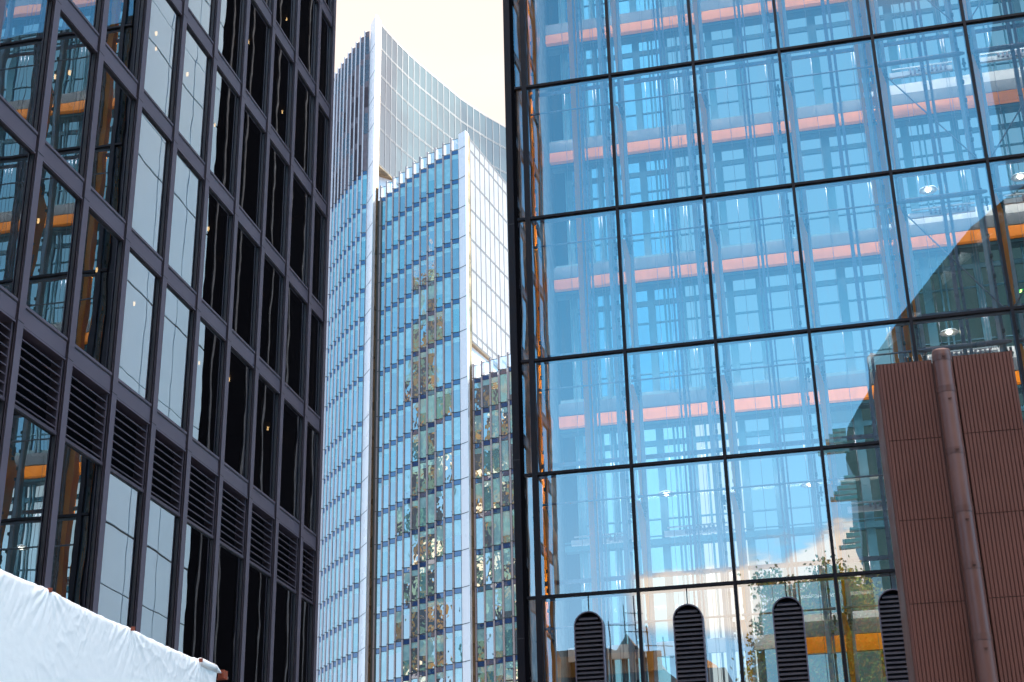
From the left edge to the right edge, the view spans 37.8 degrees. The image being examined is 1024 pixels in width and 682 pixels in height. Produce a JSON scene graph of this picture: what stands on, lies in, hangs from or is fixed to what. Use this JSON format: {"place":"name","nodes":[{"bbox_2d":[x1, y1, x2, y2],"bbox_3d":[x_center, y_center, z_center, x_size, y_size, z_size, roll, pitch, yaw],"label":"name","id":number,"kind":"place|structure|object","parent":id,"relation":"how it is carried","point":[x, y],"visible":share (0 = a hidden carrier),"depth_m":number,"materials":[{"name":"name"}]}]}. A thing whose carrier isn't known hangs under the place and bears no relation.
{"place":"outdoors","nodes":[
{"label":"outdoors","id":0,"kind":"place"},
{"bbox_2d":[316,15,517,681],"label":"glass tower","id":1,"kind":"structure","parent":0,"point":[417,580],"depth_m":174.46,"materials":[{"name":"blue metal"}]},
{"bbox_2d":[403,603,409,638],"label":"window","id":2,"kind":"structure","parent":1,"relation":"in","point":[406,609],"depth_m":162.75,"materials":[{"name":"blue glass"}]},
{"bbox_2d":[405,355,410,401],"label":"window","id":3,"kind":"structure","parent":1,"relation":"in","point":[408,357],"depth_m":173.80,"materials":[{"name":"blue glass"}]},
{"bbox_2d":[411,600,417,636],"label":"window","id":4,"kind":"structure","parent":1,"relation":"in","point":[414,610],"depth_m":161.69,"materials":[{"name":"blue glass"}]},
{"bbox_2d":[413,351,418,397],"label":"window","id":5,"kind":"structure","parent":1,"relation":"in","point":[416,354],"depth_m":172.83,"materials":[{"name":"blue glass"}]},
{"bbox_2d":[318,170,517,681],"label":"windows","id":6,"kind":"structure","parent":1,"relation":"in","point":[503,372],"depth_m":170.98,"materials":[{"name":"blue glass"}]},
{"bbox_2d":[419,597,425,633],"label":"window","id":7,"kind":"structure","parent":1,"relation":"in","point":[422,606],"depth_m":160.54,"materials":[{"name":"blue glass"}]},
{"bbox_2d":[420,347,425,393],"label":"window","id":8,"kind":"structure","parent":1,"relation":"in","point":[423,349],"depth_m":171.71,"materials":[{"name":"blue glass"}]},
{"bbox_2d":[420,561,425,597],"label":"window","id":9,"kind":"structure","parent":1,"relation":"in","point":[422,564],"depth_m":162.08,"materials":[{"name":"blue glass"}]},
{"bbox_2d":[428,343,433,389],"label":"window","id":10,"kind":"structure","parent":1,"relation":"in","point":[431,346],"depth_m":170.65,"materials":[{"name":"blue glass"}]},
{"bbox_2d":[428,488,434,522],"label":"window","id":11,"kind":"structure","parent":1,"relation":"in","point":[431,496],"depth_m":164.19,"materials":[{"name":"blue glass"}]},
{"bbox_2d":[428,523,434,558],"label":"window","id":12,"kind":"structure","parent":1,"relation":"in","point":[431,532],"depth_m":162.68,"materials":[{"name":"blue glass"}]},
{"bbox_2d":[428,558,434,594],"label":"window","id":13,"kind":"structure","parent":1,"relation":"in","point":[431,568],"depth_m":161.09,"materials":[{"name":"blue glass"}]},
{"bbox_2d":[428,595,434,631],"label":"window","id":14,"kind":"structure","parent":1,"relation":"in","point":[431,603],"depth_m":159.53,"materials":[{"name":"blue glass"}]},
{"bbox_2d":[436,306,442,339],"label":"window","id":15,"kind":"structure","parent":1,"relation":"in","point":[439,310],"depth_m":171.61,"materials":[{"name":"blue glass"}]},
{"bbox_2d":[436,339,442,386],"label":"window","id":16,"kind":"structure","parent":1,"relation":"in","point":[439,348],"depth_m":169.69,"materials":[{"name":"blue glass"}]},
{"bbox_2d":[436,386,442,418],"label":"window","id":17,"kind":"structure","parent":1,"relation":"in","point":[439,391],"depth_m":167.84,"materials":[{"name":"blue glass"}]},
{"bbox_2d":[436,418,442,450],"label":"window","id":18,"kind":"structure","parent":1,"relation":"in","point":[439,423],"depth_m":166.33,"materials":[{"name":"blue glass"}]},
{"bbox_2d":[436,450,442,485],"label":"window","id":19,"kind":"structure","parent":1,"relation":"in","point":[439,454],"depth_m":164.79,"materials":[{"name":"blue glass"}]},
{"bbox_2d":[436,485,442,519],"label":"window","id":20,"kind":"structure","parent":1,"relation":"in","point":[439,490],"depth_m":163.27,"materials":[{"name":"blue glass"}]},
{"bbox_2d":[436,520,442,555],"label":"window","id":21,"kind":"structure","parent":1,"relation":"in","point":[439,524],"depth_m":161.69,"materials":[{"name":"blue glass"}]},
{"bbox_2d":[436,556,442,592],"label":"window","id":22,"kind":"structure","parent":1,"relation":"in","point":[439,559],"depth_m":160.15,"materials":[{"name":"blue glass"}]},
{"bbox_2d":[436,592,443,628],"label":"window","id":23,"kind":"structure","parent":1,"relation":"in","point":[439,598],"depth_m":158.60,"materials":[{"name":"blue glass"}]},
{"bbox_2d":[444,302,450,335],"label":"window","id":24,"kind":"structure","parent":1,"relation":"in","point":[447,310],"depth_m":170.77,"materials":[{"name":"blue glass"}]},
{"bbox_2d":[444,335,450,382],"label":"window","id":25,"kind":"structure","parent":1,"relation":"in","point":[447,341],"depth_m":168.78,"materials":[{"name":"blue glass"}]},
{"bbox_2d":[445,415,451,447],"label":"window","id":26,"kind":"structure","parent":1,"relation":"in","point":[448,424],"depth_m":165.38,"materials":[{"name":"blue glass"}]},
{"bbox_2d":[445,447,451,482],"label":"window","id":27,"kind":"structure","parent":1,"relation":"in","point":[448,457],"depth_m":163.87,"materials":[{"name":"blue glass"}]},
{"bbox_2d":[445,482,451,516],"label":"window","id":28,"kind":"structure","parent":1,"relation":"in","point":[448,486],"depth_m":162.36,"materials":[{"name":"blue glass"}]},
{"bbox_2d":[445,517,451,553],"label":"window","id":29,"kind":"structure","parent":1,"relation":"in","point":[448,525],"depth_m":160.78,"materials":[{"name":"blue glass"}]},
{"bbox_2d":[445,553,451,589],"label":"window","id":30,"kind":"structure","parent":1,"relation":"in","point":[448,562],"depth_m":159.22,"materials":[{"name":"blue glass"}]},
{"bbox_2d":[445,590,452,626],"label":"window","id":31,"kind":"structure","parent":1,"relation":"in","point":[448,593],"depth_m":157.67,"materials":[{"name":"blue glass"}]},
{"bbox_2d":[453,332,459,379],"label":"window","id":32,"kind":"structure","parent":1,"relation":"in","point":[456,341],"depth_m":167.78,"materials":[{"name":"blue glass"}]},
{"bbox_2d":[453,379,459,411],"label":"window","id":33,"kind":"structure","parent":1,"relation":"in","point":[456,383],"depth_m":165.92,"materials":[{"name":"blue glass"}]},
{"bbox_2d":[454,444,460,479],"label":"window","id":34,"kind":"structure","parent":1,"relation":"in","point":[457,469],"depth_m":162.87,"materials":[{"name":"blue glass"}]},
{"bbox_2d":[454,479,460,513],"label":"window","id":35,"kind":"structure","parent":1,"relation":"in","point":[457,483],"depth_m":161.37,"materials":[{"name":"blue glass"}]},
{"bbox_2d":[454,514,460,550],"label":"window","id":36,"kind":"structure","parent":1,"relation":"in","point":[457,522],"depth_m":159.80,"materials":[{"name":"blue glass"}]},
{"bbox_2d":[454,550,460,587],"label":"window","id":37,"kind":"structure","parent":1,"relation":"in","point":[457,560],"depth_m":158.25,"materials":[{"name":"blue glass"}]},
{"bbox_2d":[454,587,461,624],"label":"window","id":38,"kind":"structure","parent":1,"relation":"in","point":[457,597],"depth_m":156.71,"materials":[{"name":"blue glass"}]},
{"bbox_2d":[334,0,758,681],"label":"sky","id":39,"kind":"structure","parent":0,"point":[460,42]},
{"label":"ground","id":40,"kind":"structure","parent":0,"visible":0},
{"bbox_2d":[0,0,336,681],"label":"office building","id":41,"kind":"structure","parent":40,"relation":"on","point":[165,181],"depth_m":35.29,"materials":[{"name":"grey paint"}]},
{"bbox_2d":[0,121,33,296],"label":"window","id":42,"kind":"structure","parent":41,"relation":"in","point":[16,159],"depth_m":28.66,"materials":[{"name":"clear glass"}]},
{"bbox_2d":[0,0,51,130],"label":"window","id":43,"kind":"structure","parent":41,"relation":"in","point":[25,28],"depth_m":29.73,"materials":[{"name":"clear glass"}]},
{"bbox_2d":[0,408,55,585],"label":"window","id":44,"kind":"structure","parent":41,"relation":"in","point":[23,526],"depth_m":28.08,"materials":[{"name":"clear glass"}]},
{"bbox_2d":[26,163,80,335],"bbox_3d":[-9.218,-1.831,30.014,0.049,3.159,1.703,-6,-24,11],"label":"window","id":45,"kind":"structure","parent":41,"relation":"in","point":[56,227],"depth_m":30.10,"materials":[{"name":"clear glass"}]},
{"bbox_2d":[46,11,95,176],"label":"window","id":46,"kind":"structure","parent":41,"relation":"in","point":[74,64],"depth_m":31.54,"materials":[{"name":"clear glass"}]},
{"bbox_2d":[50,441,101,609],"bbox_3d":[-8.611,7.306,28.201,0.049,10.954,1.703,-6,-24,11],"label":"window","id":47,"kind":"structure","parent":41,"relation":"in","point":[73,557],"depth_m":29.84,"materials":[{"name":"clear glass"}]},
{"bbox_2d":[72,0,100,31],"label":"window","id":48,"kind":"structure","parent":41,"relation":"in","point":[91,9],"depth_m":32.89,"materials":[{"name":"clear glass"}]},
{"bbox_2d":[75,208,121,371],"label":"window","id":49,"kind":"structure","parent":41,"relation":"in","point":[103,248],"depth_m":31.88,"materials":[{"name":"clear glass"}]},
{"bbox_2d":[91,63,134,218],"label":"window","id":50,"kind":"structure","parent":41,"relation":"in","point":[111,162],"depth_m":33.31,"materials":[{"name":"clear glass"}]},
{"bbox_2d":[98,471,142,627],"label":"window","id":51,"kind":"structure","parent":41,"relation":"in","point":[124,504],"depth_m":31.61,"materials":[{"name":"grey glass"}]},
{"bbox_2d":[106,0,143,78],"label":"window","id":52,"kind":"structure","parent":41,"relation":"in","point":[125,17],"depth_m":34.57,"materials":[{"name":"blue glass"}]},
{"bbox_2d":[119,248,159,401],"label":"window","id":53,"kind":"structure","parent":41,"relation":"in","point":[142,289],"depth_m":33.64,"materials":[{"name":"grey glass"}]},
{"bbox_2d":[132,108,170,256],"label":"window","id":54,"kind":"structure","parent":41,"relation":"in","point":[149,208],"depth_m":35.08,"materials":[{"name":"grey glass"}]},
{"bbox_2d":[140,498,179,647],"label":"window","id":55,"kind":"structure","parent":41,"relation":"in","point":[163,527],"depth_m":33.37,"materials":[{"name":"grey glass"}]},
{"bbox_2d":[144,0,180,121],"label":"window","id":56,"kind":"structure","parent":41,"relation":"in","point":[163,40],"depth_m":36.50,"materials":[{"name":"grey glass"}]},
{"bbox_2d":[157,285,193,430],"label":"window","id":57,"kind":"structure","parent":41,"relation":"in","point":[178,319],"depth_m":35.41,"materials":[{"name":"grey glass"}]},
{"bbox_2d":[169,150,202,289],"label":"window","id":58,"kind":"structure","parent":41,"relation":"in","point":[185,228],"depth_m":36.85,"materials":[{"name":"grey glass"}]},
{"bbox_2d":[179,25,210,160],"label":"window","id":59,"kind":"structure","parent":41,"relation":"in","point":[197,62],"depth_m":38.29,"materials":[{"name":"grey glass"}]},
{"bbox_2d":[178,522,212,659],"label":"window","id":60,"kind":"structure","parent":41,"relation":"in","point":[193,633],"depth_m":35.15,"materials":[{"name":"black glass"}]},
{"bbox_2d":[188,0,214,40],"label":"window","id":61,"kind":"structure","parent":41,"relation":"in","point":[203,10],"depth_m":39.53,"materials":[{"name":"grey glass"}]},
{"bbox_2d":[193,317,224,455],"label":"window","id":62,"kind":"structure","parent":41,"relation":"in","point":[208,394],"depth_m":37.18,"materials":[{"name":"black glass"}]},
{"bbox_2d":[202,188,231,321],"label":"window","id":63,"kind":"structure","parent":41,"relation":"in","point":[219,219],"depth_m":38.62,"materials":[{"name":"black glass"}]},
{"bbox_2d":[210,67,238,195],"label":"window","id":64,"kind":"structure","parent":41,"relation":"in","point":[225,123],"depth_m":40.05,"materials":[{"name":"black glass"}]},
{"bbox_2d":[213,544,242,681],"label":"window","id":65,"kind":"structure","parent":41,"relation":"in","point":[230,566],"depth_m":36.91,"materials":[{"name":"black glass"}]},
{"bbox_2d":[218,0,244,78],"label":"window","id":66,"kind":"structure","parent":41,"relation":"in","point":[232,11],"depth_m":41.38,"materials":[{"name":"black glass"}]},
{"bbox_2d":[224,347,252,478],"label":"window","id":67,"kind":"structure","parent":41,"relation":"in","point":[240,373],"depth_m":38.96,"materials":[{"name":"black glass"}]},
{"bbox_2d":[232,222,258,349],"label":"window","id":68,"kind":"structure","parent":41,"relation":"in","point":[247,251],"depth_m":40.39,"materials":[{"name":"black glass"}]},
{"bbox_2d":[239,106,264,228],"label":"window","id":69,"kind":"structure","parent":41,"relation":"in","point":[251,180],"depth_m":41.83,"materials":[{"name":"black glass"}]},
{"bbox_2d":[244,563,270,681],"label":"window","id":70,"kind":"structure","parent":41,"relation":"in","point":[259,584],"depth_m":38.71,"materials":[{"name":"black glass"}]},
{"bbox_2d":[246,0,269,115],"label":"window","id":71,"kind":"structure","parent":41,"relation":"in","point":[259,29],"depth_m":43.26,"materials":[{"name":"black glass"}]},
{"bbox_2d":[253,375,278,500],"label":"window","id":72,"kind":"structure","parent":41,"relation":"in","point":[268,398],"depth_m":40.73,"materials":[{"name":"black glass"}]},
{"bbox_2d":[260,255,283,375],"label":"window","id":73,"kind":"structure","parent":41,"relation":"in","point":[273,280],"depth_m":42.16,"materials":[{"name":"black glass"}]},
{"bbox_2d":[265,140,288,259],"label":"window","id":74,"kind":"structure","parent":41,"relation":"in","point":[276,214],"depth_m":43.60,"materials":[{"name":"black glass"}]},
{"bbox_2d":[271,35,292,148],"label":"window","id":75,"kind":"structure","parent":41,"relation":"in","point":[283,65],"depth_m":45.04,"materials":[{"name":"black glass"}]},
{"bbox_2d":[272,581,295,681],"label":"window","id":76,"kind":"structure","parent":41,"relation":"in","point":[284,633],"depth_m":40.54,"materials":[{"name":"black glass"}]},
{"bbox_2d":[276,0,295,47],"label":"window","id":77,"kind":"structure","parent":41,"relation":"in","point":[285,12],"depth_m":46.26,"materials":[{"name":"black glass"}]},
{"bbox_2d":[280,399,302,519],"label":"window","id":78,"kind":"structure","parent":41,"relation":"in","point":[292,420],"depth_m":42.50,"materials":[{"name":"black glass"}]},
{"bbox_2d":[285,283,306,399],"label":"window","id":79,"kind":"structure","parent":41,"relation":"in","point":[296,320],"depth_m":43.93,"materials":[{"name":"black glass"}]},
{"bbox_2d":[290,173,310,285],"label":"window","id":80,"kind":"structure","parent":41,"relation":"in","point":[299,247],"depth_m":45.36,"materials":[{"name":"black glass"}]},
{"bbox_2d":[294,72,313,179],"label":"window","id":81,"kind":"structure","parent":41,"relation":"in","point":[305,98],"depth_m":46.81,"materials":[{"name":"black glass"}]},
{"bbox_2d":[299,597,312,681],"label":"window","id":82,"kind":"structure","parent":41,"relation":"in","point":[305,654],"depth_m":42.16,"materials":[{"name":"black glass"}]},
{"bbox_2d":[298,0,317,80],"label":"window","id":83,"kind":"structure","parent":41,"relation":"in","point":[308,8],"depth_m":48.19,"materials":[{"name":"black glass"}]},
{"bbox_2d":[304,423,318,532],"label":"window","id":84,"kind":"structure","parent":41,"relation":"in","point":[312,435],"depth_m":44.02,"materials":[{"name":"black glass"}]},
{"bbox_2d":[308,309,321,415],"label":"window","id":85,"kind":"structure","parent":41,"relation":"in","point":[316,324],"depth_m":45.46,"materials":[{"name":"black glass"}]},
{"bbox_2d":[312,203,324,305],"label":"window","id":86,"kind":"structure","parent":41,"relation":"in","point":[319,223],"depth_m":46.90,"materials":[{"name":"black glass"}]},
{"bbox_2d":[316,105,327,200],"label":"window","id":87,"kind":"structure","parent":41,"relation":"in","point":[322,137],"depth_m":48.33,"materials":[{"name":"black glass"}]},
{"bbox_2d":[319,11,330,103],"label":"window","id":88,"kind":"structure","parent":41,"relation":"in","point":[325,50],"depth_m":49.76,"materials":[{"name":"black glass"}]},
{"bbox_2d":[503,0,1023,681],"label":"lift tower building","id":89,"kind":"structure","parent":40,"relation":"on","point":[721,212],"depth_m":44.70,"materials":[{"name":"blue glass"}]},
{"bbox_2d":[558,0,629,23],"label":"window","id":90,"kind":"structure","parent":89,"relation":"in","point":[623,4],"depth_m":51.55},
{"bbox_2d":[561,44,636,139],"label":"window","id":91,"kind":"structure","parent":89,"relation":"in","point":[627,59],"depth_m":50.17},
{"bbox_2d":[565,163,644,264],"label":"window","id":92,"kind":"structure","parent":89,"relation":"in","point":[634,173],"depth_m":48.42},
{"bbox_2d":[570,291,652,399],"bbox_3d":[3.081,0.137,46.593,2.455,3.620,0.280,-6,-24,12],"label":"window","id":93,"kind":"structure","parent":89,"relation":"in","point":[604,301],"depth_m":46.63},
{"bbox_2d":[576,429,660,681],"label":"window","id":94,"kind":"structure","parent":89,"relation":"in","point":[583,530],"depth_m":44.27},
{"bbox_2d":[629,0,700,11],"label":"window","id":95,"kind":"structure","parent":89,"relation":"in","point":[634,5],"depth_m":51.10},
{"bbox_2d":[632,33,710,129],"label":"window","id":96,"kind":"structure","parent":89,"relation":"in","point":[647,52],"depth_m":49.72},
{"bbox_2d":[639,153,721,254],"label":"window","id":97,"kind":"structure","parent":89,"relation":"in","point":[659,220],"depth_m":47.99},
{"bbox_2d":[647,282,733,392],"bbox_3d":[5.469,-0.131,46.091,2.455,3.620,0.280,-6,-24,12],"label":"window","id":98,"kind":"structure","parent":89,"relation":"in","point":[664,296],"depth_m":46.21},
{"bbox_2d":[655,422,744,681],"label":"window","id":99,"kind":"structure","parent":89,"relation":"in","point":[660,442],"depth_m":43.80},
{"bbox_2d":[704,23,787,118],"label":"window","id":100,"kind":"structure","parent":89,"relation":"in","point":[719,100],"depth_m":49.22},
{"bbox_2d":[714,143,798,245],"bbox_3d":[7.775,-4.615,47.453,2.455,3.620,0.150,-6,-24,12],"label":"window","id":101,"kind":"structure","parent":89,"relation":"in","point":[728,209],"depth_m":47.49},
{"bbox_2d":[725,273,814,382],"bbox_3d":[7.871,-0.374,45.647,2.455,3.620,0.150,-6,-24,12],"label":"window","id":102,"kind":"structure","parent":89,"relation":"in","point":[741,354],"depth_m":45.73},
{"bbox_2d":[737,413,849,681],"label":"window","id":103,"kind":"structure","parent":89,"relation":"in","point":[758,553],"depth_m":43.21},
{"bbox_2d":[778,11,863,106],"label":"window","id":104,"kind":"structure","parent":89,"relation":"in","point":[804,88],"depth_m":48.69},
{"bbox_2d":[791,133,879,234],"bbox_3d":[10.163,-4.882,46.951,2.455,3.620,0.150,-6,-24,12],"label":"window","id":105,"kind":"structure","parent":89,"relation":"in","point":[812,157],"depth_m":46.95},
{"bbox_2d":[805,264,898,372],"bbox_3d":[10.259,-0.642,45.145,2.455,3.620,0.150,-6,-24,12],"label":"window","id":106,"kind":"structure","parent":89,"relation":"in","point":[826,284],"depth_m":45.18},
{"bbox_2d":[821,408,896,681],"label":"window","id":107,"kind":"structure","parent":89,"relation":"in","point":[869,662],"depth_m":42.77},
{"bbox_2d":[866,0,942,87],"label":"window","id":108,"kind":"structure","parent":89,"relation":"in","point":[903,18],"depth_m":48.33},
{"bbox_2d":[882,121,962,214],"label":"window","id":109,"kind":"structure","parent":89,"relation":"in","point":[921,137],"depth_m":46.54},
{"bbox_2d":[900,253,983,356],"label":"window","id":110,"kind":"structure","parent":89,"relation":"in","point":[940,266],"depth_m":44.71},
{"bbox_2d":[931,0,1023,77],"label":"window","id":111,"kind":"structure","parent":89,"relation":"in","point":[991,8],"depth_m":47.78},
{"bbox_2d":[950,109,1023,206],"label":"window","id":112,"kind":"structure","parent":89,"relation":"in","point":[1014,139],"depth_m":46.12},
{"bbox_2d":[971,244,1023,347],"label":"window","id":113,"kind":"structure","parent":89,"relation":"in","point":[1018,253],"depth_m":44.45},
{"bbox_2d":[1012,0,1023,64],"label":"window","id":114,"kind":"structure","parent":89,"relation":"in","point":[1018,5],"depth_m":47.69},
{"bbox_2d":[874,348,1023,681],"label":"ventilation shaft","id":115,"kind":"object","parent":40,"relation":"on","point":[951,434],"visible":1,"depth_m":25.80,"materials":[{"name":"metal"}]},
{"label":"road","id":116,"kind":"structure","parent":0,"visible":0},
{"bbox_2d":[0,569,227,681],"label":"sheeted scaffold","id":117,"kind":"object","parent":116,"relation":"on","point":[47,635],"visible":1,"depth_m":19.10,"materials":[{"name":"fabric"}]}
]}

